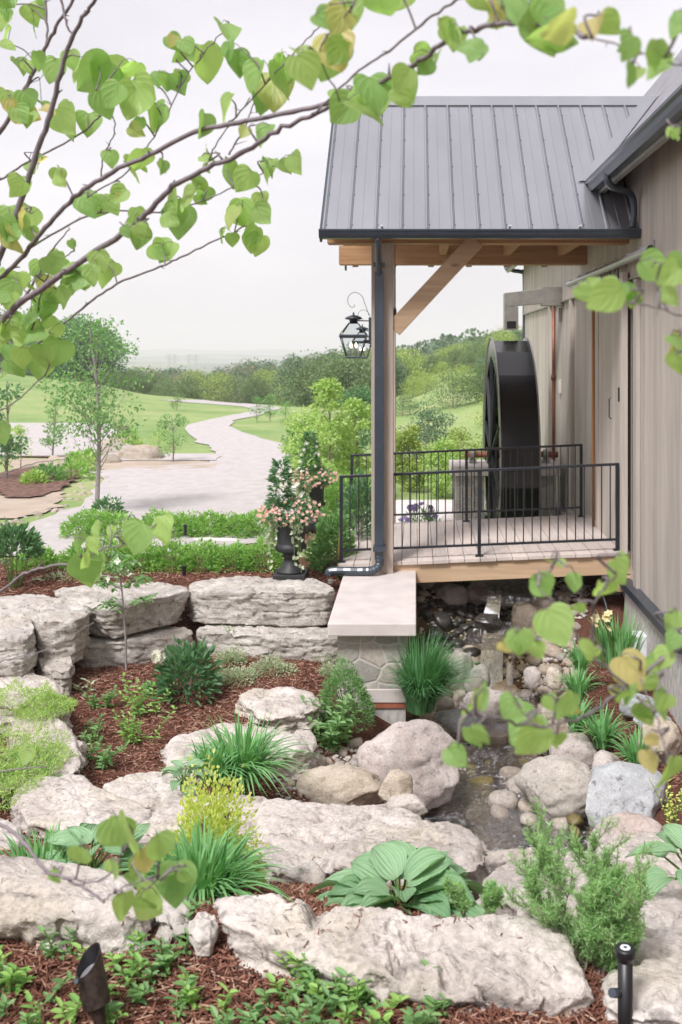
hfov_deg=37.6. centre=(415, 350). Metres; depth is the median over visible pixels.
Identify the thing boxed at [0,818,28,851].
stone slab
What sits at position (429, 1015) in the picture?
ground cover plant
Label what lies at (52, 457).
river stone
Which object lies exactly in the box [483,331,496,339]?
round tree
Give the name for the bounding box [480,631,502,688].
waterfall
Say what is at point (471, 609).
river stone
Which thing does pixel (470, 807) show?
river stone
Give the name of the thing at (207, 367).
hills
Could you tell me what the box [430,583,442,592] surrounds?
river stone
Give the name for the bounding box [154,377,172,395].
round tree
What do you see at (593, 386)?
door pole
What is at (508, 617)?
river stone
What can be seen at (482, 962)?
stone slab
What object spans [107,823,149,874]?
hosta
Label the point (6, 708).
creeping plant
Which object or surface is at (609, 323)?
door leaf
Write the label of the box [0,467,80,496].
mulch island
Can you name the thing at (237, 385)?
broad bush
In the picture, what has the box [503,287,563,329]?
water chute
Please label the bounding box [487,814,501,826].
river stone
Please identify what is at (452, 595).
boulder
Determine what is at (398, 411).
broad bush
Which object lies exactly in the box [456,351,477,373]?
round tree
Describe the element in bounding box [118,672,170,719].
seedling
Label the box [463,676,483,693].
boulder
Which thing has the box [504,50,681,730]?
barn
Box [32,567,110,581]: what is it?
ground cover plant
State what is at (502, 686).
river stone
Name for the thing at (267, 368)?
round tree
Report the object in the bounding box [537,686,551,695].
river stone
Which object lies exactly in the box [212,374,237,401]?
round tree
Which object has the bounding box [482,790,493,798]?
river stone
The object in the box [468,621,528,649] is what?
water
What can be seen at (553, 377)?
downpipe
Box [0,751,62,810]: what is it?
leafy plant
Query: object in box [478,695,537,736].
water
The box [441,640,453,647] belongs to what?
river stone
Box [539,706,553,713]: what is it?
river stone
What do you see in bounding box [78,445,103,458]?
shrub
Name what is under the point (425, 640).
river stone
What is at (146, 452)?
river stone
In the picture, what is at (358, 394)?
leafy shrub
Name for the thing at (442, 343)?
distant woods
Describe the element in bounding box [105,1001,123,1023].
ground cover plant
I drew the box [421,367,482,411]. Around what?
broad bush
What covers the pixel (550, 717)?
river stone
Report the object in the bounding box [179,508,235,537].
hedge shrub
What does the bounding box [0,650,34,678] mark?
armour stone
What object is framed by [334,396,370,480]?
leafy shrub
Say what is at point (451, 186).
timber porch
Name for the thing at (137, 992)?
ground cover plant
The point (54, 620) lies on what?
armour stone
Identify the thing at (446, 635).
river stone
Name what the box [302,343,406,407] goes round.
broad bush
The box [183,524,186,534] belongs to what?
path light
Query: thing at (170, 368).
blue green tree
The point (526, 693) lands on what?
river stone
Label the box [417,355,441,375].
round tree
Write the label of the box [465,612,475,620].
river stone
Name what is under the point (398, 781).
boulder
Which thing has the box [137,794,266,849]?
stone slab
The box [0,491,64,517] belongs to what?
bare soil
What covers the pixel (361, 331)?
wall lantern
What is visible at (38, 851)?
grass clump
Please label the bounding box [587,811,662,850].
boulder
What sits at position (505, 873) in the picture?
stone slab
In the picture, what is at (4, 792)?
creeping plant
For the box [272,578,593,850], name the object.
pebbles
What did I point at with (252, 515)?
hedge shrub
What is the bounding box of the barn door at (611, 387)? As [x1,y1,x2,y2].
[596,268,627,553]
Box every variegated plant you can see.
[212,642,249,666]
[218,665,259,687]
[247,652,300,679]
[313,645,336,664]
[315,657,336,679]
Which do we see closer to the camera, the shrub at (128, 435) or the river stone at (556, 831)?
the river stone at (556, 831)
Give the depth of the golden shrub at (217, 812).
3.85 m
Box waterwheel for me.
[464,337,557,518]
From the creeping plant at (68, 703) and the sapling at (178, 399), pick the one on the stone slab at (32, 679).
the creeping plant at (68, 703)
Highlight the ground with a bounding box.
[0,359,681,1023]
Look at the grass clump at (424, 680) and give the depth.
9.58 m
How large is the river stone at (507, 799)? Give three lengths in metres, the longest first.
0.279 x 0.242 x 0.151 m
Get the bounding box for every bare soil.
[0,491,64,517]
[9,459,220,469]
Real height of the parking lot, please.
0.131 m
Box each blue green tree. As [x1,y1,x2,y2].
[0,307,40,375]
[99,374,115,387]
[111,366,139,388]
[130,373,151,392]
[159,367,174,374]
[160,366,191,377]
[208,366,228,375]
[229,368,248,381]
[240,357,273,372]
[272,352,313,404]
[342,357,370,399]
[370,355,410,395]
[471,338,486,354]
[475,354,485,379]
[511,329,521,340]
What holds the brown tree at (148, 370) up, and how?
on the ground
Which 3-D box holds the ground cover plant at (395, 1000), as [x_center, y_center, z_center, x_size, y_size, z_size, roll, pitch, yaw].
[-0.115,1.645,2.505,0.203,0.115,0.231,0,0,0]
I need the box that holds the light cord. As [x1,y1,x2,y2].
[394,245,396,315]
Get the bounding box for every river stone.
[32,511,43,515]
[47,455,58,462]
[52,456,73,465]
[101,437,143,445]
[101,442,133,452]
[101,454,121,462]
[116,444,160,455]
[118,449,161,460]
[139,447,164,457]
[285,780,295,786]
[317,756,326,766]
[325,747,334,754]
[325,758,332,765]
[337,747,347,756]
[346,737,362,748]
[350,759,358,766]
[416,582,435,588]
[416,596,424,602]
[418,602,428,609]
[418,609,432,619]
[418,711,437,723]
[419,590,427,596]
[422,637,432,648]
[423,628,443,640]
[426,599,435,608]
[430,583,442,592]
[432,611,452,629]
[433,641,441,647]
[436,603,448,608]
[436,696,454,711]
[439,689,453,697]
[441,631,450,640]
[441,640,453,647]
[441,726,456,734]
[442,647,453,652]
[445,609,454,616]
[450,633,457,638]
[451,638,462,646]
[452,621,458,627]
[452,690,465,705]
[453,606,469,617]
[454,628,464,635]
[455,732,465,742]
[456,617,464,623]
[458,623,471,630]
[460,772,472,782]
[461,775,495,801]
[462,796,473,807]
[463,638,476,646]
[463,647,480,656]
[463,802,489,824]
[464,581,473,585]
[464,764,479,771]
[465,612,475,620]
[466,603,475,608]
[466,633,475,641]
[467,606,474,612]
[467,628,475,632]
[468,769,481,776]
[474,628,495,641]
[474,656,480,664]
[477,604,485,611]
[480,721,490,729]
[480,767,498,779]
[481,728,507,750]
[481,799,490,806]
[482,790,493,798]
[483,760,493,767]
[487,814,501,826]
[488,790,518,810]
[489,680,518,693]
[490,804,509,822]
[492,720,507,730]
[495,760,505,768]
[496,657,508,664]
[499,766,520,780]
[499,781,506,789]
[504,754,518,765]
[505,613,511,622]
[506,775,523,796]
[507,652,521,657]
[509,817,519,828]
[510,669,519,678]
[510,759,529,768]
[510,809,521,817]
[511,823,526,837]
[516,663,528,672]
[518,797,534,812]
[520,689,532,700]
[520,812,538,828]
[525,654,542,665]
[537,664,549,674]
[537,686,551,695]
[538,678,543,686]
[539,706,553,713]
[544,642,562,658]
[546,713,552,719]
[546,829,560,841]
[548,720,565,732]
[549,664,562,671]
[551,817,569,831]
[552,590,563,597]
[552,687,563,695]
[555,653,566,661]
[556,592,571,599]
[562,641,573,648]
[563,657,572,666]
[563,667,575,678]
[566,813,583,826]
[568,825,580,837]
[569,630,576,640]
[571,586,584,594]
[573,610,579,616]
[573,622,581,630]
[578,597,587,602]
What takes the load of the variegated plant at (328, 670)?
on the mulch
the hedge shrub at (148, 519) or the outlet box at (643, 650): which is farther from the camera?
the hedge shrub at (148, 519)
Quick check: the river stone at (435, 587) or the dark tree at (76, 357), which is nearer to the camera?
the river stone at (435, 587)
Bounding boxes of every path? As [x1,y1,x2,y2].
[120,453,219,459]
[193,533,276,540]
[359,500,487,523]
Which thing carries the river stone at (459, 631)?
on the ground
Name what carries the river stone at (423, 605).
on the ground
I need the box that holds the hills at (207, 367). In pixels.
[0,360,284,375]
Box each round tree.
[0,308,11,373]
[114,366,149,393]
[139,372,165,395]
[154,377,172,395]
[166,380,188,396]
[174,376,207,399]
[193,380,218,399]
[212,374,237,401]
[235,375,270,403]
[237,383,262,403]
[251,365,278,382]
[265,367,283,401]
[283,369,320,407]
[300,357,340,402]
[302,357,367,406]
[367,354,415,381]
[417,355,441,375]
[439,348,467,371]
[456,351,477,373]
[460,362,484,400]
[478,343,487,358]
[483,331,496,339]
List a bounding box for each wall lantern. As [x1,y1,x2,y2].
[339,292,370,357]
[352,310,370,357]
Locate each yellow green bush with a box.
[173,368,221,398]
[193,371,240,402]
[234,368,293,404]
[396,347,436,392]
[396,348,432,384]
[398,375,428,396]
[414,372,437,392]
[428,348,460,370]
[428,362,450,382]
[441,343,467,360]
[445,362,478,392]
[465,394,482,426]
[482,329,513,346]
[491,325,521,335]
[499,333,521,340]
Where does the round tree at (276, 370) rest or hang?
on the ground
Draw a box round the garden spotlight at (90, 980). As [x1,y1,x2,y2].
[74,942,110,1023]
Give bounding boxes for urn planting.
[256,458,324,572]
[289,430,338,513]
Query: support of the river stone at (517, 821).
in the water at (502, 786)
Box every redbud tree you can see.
[0,0,681,922]
[442,119,681,788]
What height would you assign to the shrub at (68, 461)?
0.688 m
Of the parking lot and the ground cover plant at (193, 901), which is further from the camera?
the parking lot
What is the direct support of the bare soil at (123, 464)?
on the mulch island at (41, 456)
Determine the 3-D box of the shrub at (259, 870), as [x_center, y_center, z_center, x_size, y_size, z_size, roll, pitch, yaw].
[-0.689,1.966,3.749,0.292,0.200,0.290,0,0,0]
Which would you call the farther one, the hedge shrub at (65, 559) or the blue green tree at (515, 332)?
the blue green tree at (515, 332)
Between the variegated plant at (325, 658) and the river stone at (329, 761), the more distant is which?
the variegated plant at (325, 658)
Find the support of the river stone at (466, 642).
on the ground
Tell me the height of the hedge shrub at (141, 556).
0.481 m
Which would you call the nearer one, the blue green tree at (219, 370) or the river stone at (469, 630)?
the river stone at (469, 630)
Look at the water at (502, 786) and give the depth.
8.69 m
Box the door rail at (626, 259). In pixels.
[566,240,654,286]
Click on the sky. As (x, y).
(293, 295)
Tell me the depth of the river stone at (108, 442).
31.14 m
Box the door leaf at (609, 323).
[599,272,627,553]
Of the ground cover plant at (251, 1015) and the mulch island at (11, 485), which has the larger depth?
the mulch island at (11, 485)
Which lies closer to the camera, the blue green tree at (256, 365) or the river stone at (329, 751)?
the river stone at (329, 751)
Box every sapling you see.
[0,382,28,476]
[10,424,32,466]
[39,395,72,454]
[92,548,158,670]
[152,413,188,461]
[169,393,184,409]
[249,397,265,418]
[262,394,277,420]
[272,402,292,424]
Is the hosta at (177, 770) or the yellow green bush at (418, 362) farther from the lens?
the yellow green bush at (418, 362)
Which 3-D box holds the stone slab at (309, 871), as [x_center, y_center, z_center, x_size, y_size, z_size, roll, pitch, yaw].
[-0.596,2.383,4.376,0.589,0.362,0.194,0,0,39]
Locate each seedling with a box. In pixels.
[71,678,95,692]
[77,713,103,744]
[82,684,119,708]
[85,735,128,768]
[111,705,176,746]
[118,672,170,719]
[140,680,159,696]
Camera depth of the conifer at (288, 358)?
217.37 m
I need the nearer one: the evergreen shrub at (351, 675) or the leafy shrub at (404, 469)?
the evergreen shrub at (351, 675)
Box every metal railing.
[337,463,619,562]
[350,444,583,526]
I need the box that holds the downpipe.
[551,306,555,460]
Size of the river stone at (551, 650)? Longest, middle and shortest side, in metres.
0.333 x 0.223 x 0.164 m
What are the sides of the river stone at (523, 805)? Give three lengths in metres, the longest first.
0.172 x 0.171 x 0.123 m
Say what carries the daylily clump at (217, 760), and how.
on the mulch
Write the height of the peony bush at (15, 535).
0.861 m
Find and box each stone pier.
[449,460,487,519]
[541,460,559,515]
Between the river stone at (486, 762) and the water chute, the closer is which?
the river stone at (486, 762)
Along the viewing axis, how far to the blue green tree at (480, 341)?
131.46 m
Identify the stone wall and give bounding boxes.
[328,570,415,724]
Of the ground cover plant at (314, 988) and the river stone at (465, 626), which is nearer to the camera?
the ground cover plant at (314, 988)
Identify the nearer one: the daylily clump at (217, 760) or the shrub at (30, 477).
the daylily clump at (217, 760)
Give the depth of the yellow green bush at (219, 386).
129.08 m
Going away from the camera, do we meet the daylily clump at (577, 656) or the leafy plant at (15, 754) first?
the leafy plant at (15, 754)
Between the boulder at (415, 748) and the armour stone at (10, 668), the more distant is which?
the armour stone at (10, 668)
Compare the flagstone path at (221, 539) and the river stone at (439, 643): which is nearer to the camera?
the river stone at (439, 643)
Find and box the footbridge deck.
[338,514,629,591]
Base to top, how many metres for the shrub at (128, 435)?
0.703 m
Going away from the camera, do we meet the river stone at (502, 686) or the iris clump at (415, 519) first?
the river stone at (502, 686)
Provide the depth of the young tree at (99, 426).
17.36 m
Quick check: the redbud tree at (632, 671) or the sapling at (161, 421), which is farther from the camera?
the sapling at (161, 421)
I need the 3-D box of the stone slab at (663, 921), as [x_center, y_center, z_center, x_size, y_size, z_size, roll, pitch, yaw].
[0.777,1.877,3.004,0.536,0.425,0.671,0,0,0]
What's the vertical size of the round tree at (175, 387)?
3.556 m
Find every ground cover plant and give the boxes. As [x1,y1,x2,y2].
[0,945,36,998]
[0,961,75,1023]
[19,993,127,1023]
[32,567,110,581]
[37,926,81,961]
[71,929,147,997]
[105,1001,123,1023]
[113,931,169,1004]
[139,901,194,984]
[159,965,233,1023]
[177,966,239,1014]
[189,898,202,919]
[210,1005,264,1023]
[243,953,326,1023]
[265,941,338,1003]
[288,967,386,1023]
[295,960,348,1017]
[335,976,409,1023]
[400,959,451,1023]
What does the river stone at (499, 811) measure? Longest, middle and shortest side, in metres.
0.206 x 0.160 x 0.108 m
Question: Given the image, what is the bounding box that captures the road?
[7,400,301,555]
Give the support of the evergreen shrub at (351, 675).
on the ground
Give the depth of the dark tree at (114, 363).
115.21 m
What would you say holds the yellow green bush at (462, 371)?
on the ground
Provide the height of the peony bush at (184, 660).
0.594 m
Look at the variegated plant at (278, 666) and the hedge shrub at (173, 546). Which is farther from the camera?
the hedge shrub at (173, 546)
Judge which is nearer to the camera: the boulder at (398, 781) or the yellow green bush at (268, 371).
the boulder at (398, 781)
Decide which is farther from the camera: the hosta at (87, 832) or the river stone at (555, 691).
the river stone at (555, 691)
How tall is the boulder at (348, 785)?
0.386 m
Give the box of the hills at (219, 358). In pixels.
[105,353,339,363]
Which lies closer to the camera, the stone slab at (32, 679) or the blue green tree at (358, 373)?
the stone slab at (32, 679)
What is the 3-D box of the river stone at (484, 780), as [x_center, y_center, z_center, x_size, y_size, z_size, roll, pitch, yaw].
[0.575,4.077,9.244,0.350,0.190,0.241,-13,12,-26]
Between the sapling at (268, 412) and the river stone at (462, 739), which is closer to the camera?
the river stone at (462, 739)
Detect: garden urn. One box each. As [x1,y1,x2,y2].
[273,514,308,580]
[301,480,325,529]
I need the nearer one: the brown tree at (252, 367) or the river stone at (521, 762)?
the river stone at (521, 762)
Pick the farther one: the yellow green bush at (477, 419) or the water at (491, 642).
the yellow green bush at (477, 419)
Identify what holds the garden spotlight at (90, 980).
on the mulch
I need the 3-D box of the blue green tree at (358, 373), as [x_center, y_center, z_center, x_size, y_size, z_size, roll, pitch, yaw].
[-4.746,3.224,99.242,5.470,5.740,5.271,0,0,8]
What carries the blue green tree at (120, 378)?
on the ground
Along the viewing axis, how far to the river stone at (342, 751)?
8.83 m
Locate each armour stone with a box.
[0,594,90,663]
[0,618,37,670]
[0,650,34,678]
[35,656,74,696]
[53,582,189,638]
[76,626,192,667]
[187,576,334,626]
[196,624,336,664]
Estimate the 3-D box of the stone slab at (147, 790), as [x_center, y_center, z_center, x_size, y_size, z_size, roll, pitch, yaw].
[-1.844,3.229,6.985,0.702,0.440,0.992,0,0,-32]
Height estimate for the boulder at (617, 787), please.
0.540 m
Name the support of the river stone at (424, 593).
on the ground
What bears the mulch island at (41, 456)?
on the parking lot
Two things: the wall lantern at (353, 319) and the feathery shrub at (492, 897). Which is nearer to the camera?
the feathery shrub at (492, 897)
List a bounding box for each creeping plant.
[0,674,77,733]
[0,717,71,776]
[0,742,79,783]
[0,758,50,812]
[13,688,79,720]
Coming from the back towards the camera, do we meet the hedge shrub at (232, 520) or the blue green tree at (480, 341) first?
the blue green tree at (480, 341)
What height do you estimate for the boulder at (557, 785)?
0.522 m
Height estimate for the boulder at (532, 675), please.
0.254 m
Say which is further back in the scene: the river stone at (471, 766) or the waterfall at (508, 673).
the waterfall at (508, 673)
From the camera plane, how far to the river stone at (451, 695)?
10.83 m
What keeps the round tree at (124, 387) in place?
on the ground
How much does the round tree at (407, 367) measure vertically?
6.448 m
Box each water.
[421,744,591,850]
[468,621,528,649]
[473,580,538,605]
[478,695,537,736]
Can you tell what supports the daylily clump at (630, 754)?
on the ground
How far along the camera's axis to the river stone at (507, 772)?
9.34 m
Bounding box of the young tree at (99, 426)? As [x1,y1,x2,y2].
[36,312,153,509]
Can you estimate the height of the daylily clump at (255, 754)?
0.570 m
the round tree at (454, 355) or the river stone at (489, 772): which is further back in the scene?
the round tree at (454, 355)
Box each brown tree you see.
[144,366,160,378]
[221,363,246,373]
[228,363,257,374]
[300,353,323,365]
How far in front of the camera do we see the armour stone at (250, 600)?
11.01 m
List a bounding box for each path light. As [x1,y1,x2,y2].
[182,565,186,577]
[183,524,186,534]
[608,942,635,1023]
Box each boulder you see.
[295,764,381,805]
[357,719,459,809]
[378,768,412,801]
[386,793,427,816]
[433,708,478,732]
[435,583,468,607]
[447,650,472,689]
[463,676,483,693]
[463,687,502,721]
[465,582,492,605]
[469,664,490,686]
[474,613,500,627]
[511,602,537,628]
[514,755,591,823]
[523,593,556,610]
[523,666,540,689]
[541,723,555,753]
[546,666,562,689]
[549,732,596,767]
[585,761,666,827]
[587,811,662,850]
[591,750,620,767]
[619,693,654,718]
[633,712,671,726]
[638,716,681,766]
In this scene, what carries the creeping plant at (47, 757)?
on the stone slab at (77, 764)
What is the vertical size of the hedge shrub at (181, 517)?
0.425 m
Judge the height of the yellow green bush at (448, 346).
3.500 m
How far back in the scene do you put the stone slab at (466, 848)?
4.65 m
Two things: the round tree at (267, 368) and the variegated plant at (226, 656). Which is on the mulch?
the variegated plant at (226, 656)
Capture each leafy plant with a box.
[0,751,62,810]
[299,693,361,750]
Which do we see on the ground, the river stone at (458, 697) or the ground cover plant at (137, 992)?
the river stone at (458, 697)
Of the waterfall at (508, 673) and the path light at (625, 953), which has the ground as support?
the path light at (625, 953)
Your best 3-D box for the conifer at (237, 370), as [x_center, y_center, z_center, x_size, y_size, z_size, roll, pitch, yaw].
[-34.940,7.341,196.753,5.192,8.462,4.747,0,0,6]
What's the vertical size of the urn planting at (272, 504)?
1.305 m
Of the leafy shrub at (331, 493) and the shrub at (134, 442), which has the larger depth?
the shrub at (134, 442)
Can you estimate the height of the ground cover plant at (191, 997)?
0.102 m
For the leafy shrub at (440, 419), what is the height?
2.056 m
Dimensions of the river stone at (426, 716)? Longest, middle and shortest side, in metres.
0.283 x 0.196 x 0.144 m
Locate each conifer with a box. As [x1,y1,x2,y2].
[230,366,242,376]
[260,359,277,367]
[281,354,295,363]
[305,352,324,361]
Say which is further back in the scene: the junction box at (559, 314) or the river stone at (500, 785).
the junction box at (559, 314)
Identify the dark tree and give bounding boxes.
[27,341,69,378]
[39,313,117,381]
[69,324,128,383]
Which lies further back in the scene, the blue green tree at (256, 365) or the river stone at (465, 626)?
the blue green tree at (256, 365)
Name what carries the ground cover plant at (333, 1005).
on the mulch
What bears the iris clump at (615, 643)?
on the ground
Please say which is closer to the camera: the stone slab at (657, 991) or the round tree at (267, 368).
the stone slab at (657, 991)
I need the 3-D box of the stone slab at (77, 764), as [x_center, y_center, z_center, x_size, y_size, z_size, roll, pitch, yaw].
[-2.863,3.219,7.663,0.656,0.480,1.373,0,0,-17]
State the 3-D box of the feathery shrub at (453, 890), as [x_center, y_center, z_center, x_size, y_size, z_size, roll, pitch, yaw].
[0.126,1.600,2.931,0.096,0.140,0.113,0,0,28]
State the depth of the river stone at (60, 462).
25.08 m
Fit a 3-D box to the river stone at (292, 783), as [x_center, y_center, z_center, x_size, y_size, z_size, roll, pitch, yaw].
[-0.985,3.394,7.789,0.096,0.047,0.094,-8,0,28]
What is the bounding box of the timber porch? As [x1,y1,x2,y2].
[319,92,660,575]
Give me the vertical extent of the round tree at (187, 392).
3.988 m
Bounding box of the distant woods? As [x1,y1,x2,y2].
[115,327,502,387]
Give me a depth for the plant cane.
12.14 m
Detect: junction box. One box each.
[558,308,560,321]
[558,380,560,392]
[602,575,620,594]
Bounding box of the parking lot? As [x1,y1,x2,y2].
[0,423,116,456]
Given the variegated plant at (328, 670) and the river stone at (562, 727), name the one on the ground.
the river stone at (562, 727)
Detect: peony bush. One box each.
[0,516,47,588]
[87,494,129,517]
[147,635,224,705]
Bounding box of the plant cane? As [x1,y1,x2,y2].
[337,528,339,566]
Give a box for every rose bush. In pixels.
[302,502,357,578]
[334,469,370,538]
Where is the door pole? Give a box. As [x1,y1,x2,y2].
[592,310,594,526]
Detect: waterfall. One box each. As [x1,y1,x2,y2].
[480,578,529,583]
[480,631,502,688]
[484,590,500,617]
[506,660,512,685]
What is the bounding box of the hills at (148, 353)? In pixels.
[113,349,359,357]
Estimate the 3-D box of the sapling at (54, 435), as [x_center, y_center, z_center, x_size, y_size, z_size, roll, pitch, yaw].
[-10.075,2.157,27.751,0.790,1.856,0.955,0,0,19]
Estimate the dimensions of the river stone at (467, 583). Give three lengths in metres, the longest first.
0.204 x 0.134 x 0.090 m
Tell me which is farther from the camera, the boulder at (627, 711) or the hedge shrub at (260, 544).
the hedge shrub at (260, 544)
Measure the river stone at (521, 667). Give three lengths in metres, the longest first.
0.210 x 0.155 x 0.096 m
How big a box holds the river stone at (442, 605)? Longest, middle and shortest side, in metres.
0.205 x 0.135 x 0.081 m
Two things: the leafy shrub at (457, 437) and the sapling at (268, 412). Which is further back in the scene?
the sapling at (268, 412)
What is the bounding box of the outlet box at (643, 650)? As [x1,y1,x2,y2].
[632,631,646,656]
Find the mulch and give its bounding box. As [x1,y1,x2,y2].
[0,530,681,1023]
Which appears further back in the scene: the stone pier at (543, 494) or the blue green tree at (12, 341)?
the blue green tree at (12, 341)
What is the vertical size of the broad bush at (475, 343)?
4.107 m
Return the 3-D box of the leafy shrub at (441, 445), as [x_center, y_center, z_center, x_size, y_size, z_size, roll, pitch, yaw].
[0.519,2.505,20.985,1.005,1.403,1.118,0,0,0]
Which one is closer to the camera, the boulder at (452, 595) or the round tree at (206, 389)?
the boulder at (452, 595)
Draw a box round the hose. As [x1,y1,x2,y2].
[591,583,610,625]
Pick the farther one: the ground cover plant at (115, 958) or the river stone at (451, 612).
the river stone at (451, 612)
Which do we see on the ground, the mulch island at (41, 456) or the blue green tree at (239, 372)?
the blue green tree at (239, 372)
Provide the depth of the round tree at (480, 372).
61.00 m
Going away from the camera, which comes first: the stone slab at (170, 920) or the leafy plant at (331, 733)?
the stone slab at (170, 920)
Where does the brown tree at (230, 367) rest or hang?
on the ground
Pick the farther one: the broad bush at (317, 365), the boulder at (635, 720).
the broad bush at (317, 365)
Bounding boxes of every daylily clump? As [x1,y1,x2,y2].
[118,809,296,910]
[164,704,325,797]
[173,732,270,788]
[545,689,604,732]
[554,634,597,671]
[554,663,607,701]
[561,696,638,749]
[608,724,661,764]
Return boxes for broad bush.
[147,376,183,396]
[204,371,264,402]
[245,375,291,405]
[270,349,350,407]
[293,341,397,406]
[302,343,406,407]
[334,346,369,362]
[396,393,421,415]
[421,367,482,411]
[443,339,486,368]
[463,337,486,359]
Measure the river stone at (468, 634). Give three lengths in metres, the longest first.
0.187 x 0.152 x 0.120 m
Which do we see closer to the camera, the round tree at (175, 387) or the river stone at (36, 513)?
the river stone at (36, 513)
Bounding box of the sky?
[0,0,681,350]
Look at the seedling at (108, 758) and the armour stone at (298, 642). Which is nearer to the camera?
the seedling at (108, 758)
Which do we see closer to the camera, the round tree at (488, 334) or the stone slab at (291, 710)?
the stone slab at (291, 710)
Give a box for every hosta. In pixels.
[39,823,156,870]
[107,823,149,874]
[159,758,213,797]
[308,840,503,917]
[625,823,681,899]
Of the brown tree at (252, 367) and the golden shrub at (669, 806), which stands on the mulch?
the golden shrub at (669, 806)
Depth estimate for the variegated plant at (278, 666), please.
10.19 m
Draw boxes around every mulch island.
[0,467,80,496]
[25,456,63,456]
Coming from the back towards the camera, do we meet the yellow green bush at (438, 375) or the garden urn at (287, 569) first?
the yellow green bush at (438, 375)
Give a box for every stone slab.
[0,673,72,739]
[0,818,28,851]
[0,855,151,959]
[6,717,88,790]
[9,774,151,844]
[102,771,196,814]
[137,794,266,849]
[148,895,189,944]
[160,722,312,783]
[212,893,594,1017]
[234,687,325,733]
[246,839,326,884]
[253,798,432,885]
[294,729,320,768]
[419,821,492,900]
[475,851,681,926]
[485,847,534,871]
[595,831,681,873]
[599,956,681,1023]
[633,898,681,966]
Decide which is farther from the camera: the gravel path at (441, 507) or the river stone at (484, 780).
the gravel path at (441, 507)
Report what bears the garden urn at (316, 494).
on the mulch
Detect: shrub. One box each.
[6,544,68,571]
[19,467,51,483]
[30,462,66,481]
[51,452,95,481]
[53,541,107,568]
[58,506,113,538]
[65,449,86,458]
[71,452,101,470]
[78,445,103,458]
[78,508,133,538]
[99,536,137,572]
[114,538,170,573]
[115,427,138,443]
[123,435,143,444]
[140,537,197,572]
[141,505,186,536]
[145,428,171,448]
[162,748,268,884]
[169,509,209,537]
[172,535,231,573]
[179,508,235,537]
[201,539,256,573]
[209,511,265,537]
[226,836,268,884]
[229,508,276,538]
[235,534,283,572]
[277,404,327,481]
[281,422,304,463]
[297,376,359,487]
[312,466,370,520]
[318,653,375,735]
[333,384,370,451]
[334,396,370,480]
[396,401,457,464]
[396,424,427,491]
[396,454,421,481]
[418,436,458,497]
[432,426,482,470]
[440,873,473,917]
[479,876,505,914]
[500,797,660,977]
[649,778,681,823]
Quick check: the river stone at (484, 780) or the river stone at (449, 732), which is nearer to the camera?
the river stone at (484, 780)
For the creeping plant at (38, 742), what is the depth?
7.48 m
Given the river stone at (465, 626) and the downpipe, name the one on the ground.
the river stone at (465, 626)
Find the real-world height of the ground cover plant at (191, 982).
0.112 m
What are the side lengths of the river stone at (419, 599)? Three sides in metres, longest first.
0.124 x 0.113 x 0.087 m
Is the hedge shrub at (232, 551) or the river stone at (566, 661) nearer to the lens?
the river stone at (566, 661)
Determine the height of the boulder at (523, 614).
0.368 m
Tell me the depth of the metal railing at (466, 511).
14.49 m
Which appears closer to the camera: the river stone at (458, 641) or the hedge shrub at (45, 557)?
the river stone at (458, 641)
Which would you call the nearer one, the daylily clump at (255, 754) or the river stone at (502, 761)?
the daylily clump at (255, 754)
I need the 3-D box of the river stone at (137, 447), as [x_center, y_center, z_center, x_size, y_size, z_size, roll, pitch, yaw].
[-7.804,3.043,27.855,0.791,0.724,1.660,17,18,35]
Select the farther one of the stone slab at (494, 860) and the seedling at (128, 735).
the seedling at (128, 735)
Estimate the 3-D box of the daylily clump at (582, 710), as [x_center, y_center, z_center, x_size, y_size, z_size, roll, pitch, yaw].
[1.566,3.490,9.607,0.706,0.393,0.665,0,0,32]
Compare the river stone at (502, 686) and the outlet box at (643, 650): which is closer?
the outlet box at (643, 650)
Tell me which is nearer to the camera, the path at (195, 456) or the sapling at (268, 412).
the path at (195, 456)
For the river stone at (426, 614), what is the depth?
12.03 m
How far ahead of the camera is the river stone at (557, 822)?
8.35 m
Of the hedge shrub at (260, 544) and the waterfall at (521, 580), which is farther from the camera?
the waterfall at (521, 580)
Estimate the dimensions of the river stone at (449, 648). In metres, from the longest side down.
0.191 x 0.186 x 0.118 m
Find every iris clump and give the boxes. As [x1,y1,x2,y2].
[397,502,442,521]
[586,603,652,668]
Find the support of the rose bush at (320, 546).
on the ground
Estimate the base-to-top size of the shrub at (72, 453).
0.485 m
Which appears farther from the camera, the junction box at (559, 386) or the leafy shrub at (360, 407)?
the leafy shrub at (360, 407)
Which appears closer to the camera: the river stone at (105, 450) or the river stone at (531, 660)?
the river stone at (531, 660)
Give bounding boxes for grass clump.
[0,821,86,863]
[379,624,495,714]
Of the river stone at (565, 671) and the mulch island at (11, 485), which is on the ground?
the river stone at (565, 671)
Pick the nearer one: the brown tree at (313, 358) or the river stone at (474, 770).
the river stone at (474, 770)
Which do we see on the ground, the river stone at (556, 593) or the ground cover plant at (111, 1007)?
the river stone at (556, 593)
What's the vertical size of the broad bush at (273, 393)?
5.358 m
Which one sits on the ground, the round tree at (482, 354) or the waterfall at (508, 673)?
the round tree at (482, 354)
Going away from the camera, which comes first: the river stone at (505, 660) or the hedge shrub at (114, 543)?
the river stone at (505, 660)

